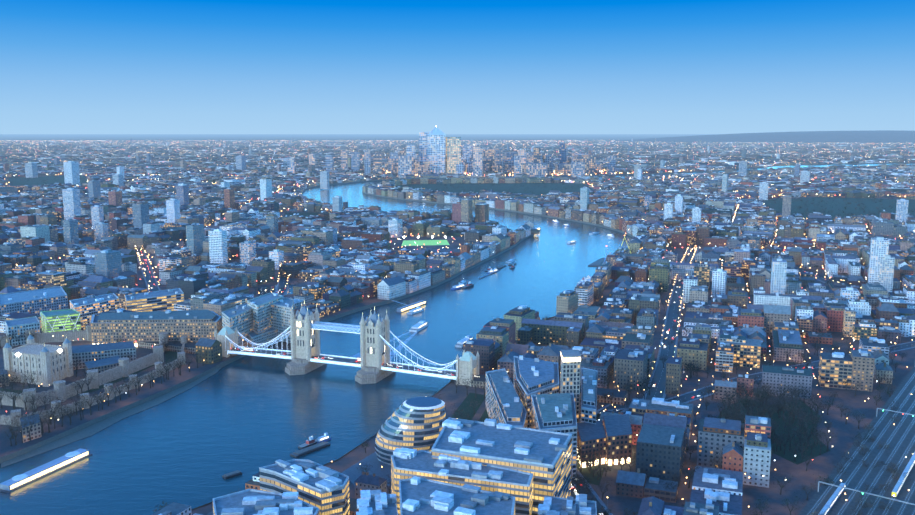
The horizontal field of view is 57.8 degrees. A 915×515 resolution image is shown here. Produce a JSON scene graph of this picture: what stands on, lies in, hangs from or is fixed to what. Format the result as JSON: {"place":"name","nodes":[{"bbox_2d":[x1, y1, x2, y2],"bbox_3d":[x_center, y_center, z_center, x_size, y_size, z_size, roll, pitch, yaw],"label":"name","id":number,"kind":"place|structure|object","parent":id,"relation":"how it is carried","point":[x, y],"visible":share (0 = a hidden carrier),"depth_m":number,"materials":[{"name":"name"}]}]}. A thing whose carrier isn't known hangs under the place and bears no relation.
{"place":"outdoors","nodes":[
{"label":"outdoors","id":0,"kind":"place"},
{"bbox_2d":[287,127,615,176],"bbox_3d":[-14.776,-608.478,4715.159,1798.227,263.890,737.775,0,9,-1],"label":"skyscraper cluster","id":1,"kind":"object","parent":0,"point":[433,156],"depth_m":4522.44,"materials":[{"name":"glass"}]},
{"bbox_2d":[0,163,914,514],"bbox_3d":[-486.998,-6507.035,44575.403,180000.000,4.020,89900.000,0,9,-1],"label":"river","id":2,"kind":"structure","parent":0,"point":[248,415],"depth_m":746.98,"materials":[{"name":"blue liquid"}]},
{"bbox_2d":[0,219,683,492],"bbox_3d":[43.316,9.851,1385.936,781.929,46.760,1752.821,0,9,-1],"label":"boats","id":3,"kind":"object","parent":2,"relation":"on","point":[311,444],"visible":0.75,"depth_m":637.10,"materials":[{"name":"paint"}]},
{"bbox_2d":[0,134,914,514],"bbox_3d":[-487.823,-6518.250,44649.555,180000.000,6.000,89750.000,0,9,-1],"label":"ground","id":4,"kind":"structure","parent":0,"point":[786,466],"depth_m":777.82,"materials":[{"name":"paint"}]},
{"bbox_2d":[0,325,186,442],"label":"tower of london","id":5,"kind":"structure","parent":4,"relation":"on","point":[50,362],"depth_m":791.35,"materials":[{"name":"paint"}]},
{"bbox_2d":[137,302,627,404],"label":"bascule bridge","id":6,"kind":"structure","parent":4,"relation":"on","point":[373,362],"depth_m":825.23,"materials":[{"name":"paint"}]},
{"bbox_2d":[375,397,445,464],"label":"city hall","id":7,"kind":"structure","parent":4,"relation":"on","point":[414,423],"depth_m":583.35,"materials":[{"name":"glass"}]},
{"bbox_2d":[0,155,908,514],"bbox_3d":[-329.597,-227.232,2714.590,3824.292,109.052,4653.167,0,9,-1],"label":"large buildings","id":8,"kind":"structure","parent":4,"relation":"on","point":[516,453],"depth_m":594.63,"materials":[{"name":"paint"}]},
{"bbox_2d":[0,183,914,514],"bbox_3d":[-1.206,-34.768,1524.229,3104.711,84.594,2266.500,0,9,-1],"label":"city buildings","id":9,"kind":"structure","parent":4,"relation":"on","point":[78,261],"depth_m":1223.50,"materials":[{"name":"grey concrete"}]},
{"bbox_2d":[0,160,914,207],"bbox_3d":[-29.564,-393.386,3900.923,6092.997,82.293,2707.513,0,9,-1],"label":"city buildings","id":10,"kind":"structure","parent":4,"relation":"on","point":[850,181],"depth_m":3524.43,"materials":[{"name":"grey concrete"}]},
{"bbox_2d":[0,138,914,169],"bbox_3d":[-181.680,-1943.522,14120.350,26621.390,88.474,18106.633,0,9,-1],"label":"city buildings","id":11,"kind":"structure","parent":4,"relation":"on","point":[117,154],"depth_m":9226.47,"materials":[{"name":"grey concrete"}]},
{"bbox_2d":[0,145,914,514],"bbox_3d":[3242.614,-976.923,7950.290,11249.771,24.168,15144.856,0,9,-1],"label":"trees","id":12,"kind":"object","parent":4,"relation":"on","point":[764,395],"visible":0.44,"depth_m":699.14,"materials":[{"name":"green plant"}]},
{"bbox_2d":[0,126,914,506],"bbox_3d":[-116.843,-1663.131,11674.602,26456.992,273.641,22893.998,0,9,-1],"label":"street and traffic lights","id":13,"kind":"structure","parent":4,"relation":"on","point":[18,354],"depth_m":4989.72,"materials":[{"name":"paint"}]},
{"bbox_2d":[134,189,914,514],"bbox_3d":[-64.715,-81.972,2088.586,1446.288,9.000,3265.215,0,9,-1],"label":"streets","id":14,"kind":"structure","parent":4,"relation":"on","point":[672,313],"depth_m":905.76,"materials":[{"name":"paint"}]},
{"bbox_2d":[798,365,914,514],"bbox_3d":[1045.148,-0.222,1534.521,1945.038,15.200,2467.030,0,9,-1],"label":"railway tracks","id":15,"kind":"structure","parent":4,"relation":"on","point":[899,437],"depth_m":564.33,"materials":[{"name":"paint"}]},
{"bbox_2d":[0,0,914,133],"label":"sky","id":16,"kind":"structure","parent":0,"point":[67,66],"materials":[{"name":"blue"}]},
{"bbox_2d":[619,130,914,142],"bbox_3d":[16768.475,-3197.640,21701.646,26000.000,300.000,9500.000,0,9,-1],"label":"hills","id":17,"kind":"structure","parent":0,"point":[886,136],"depth_m":19210.97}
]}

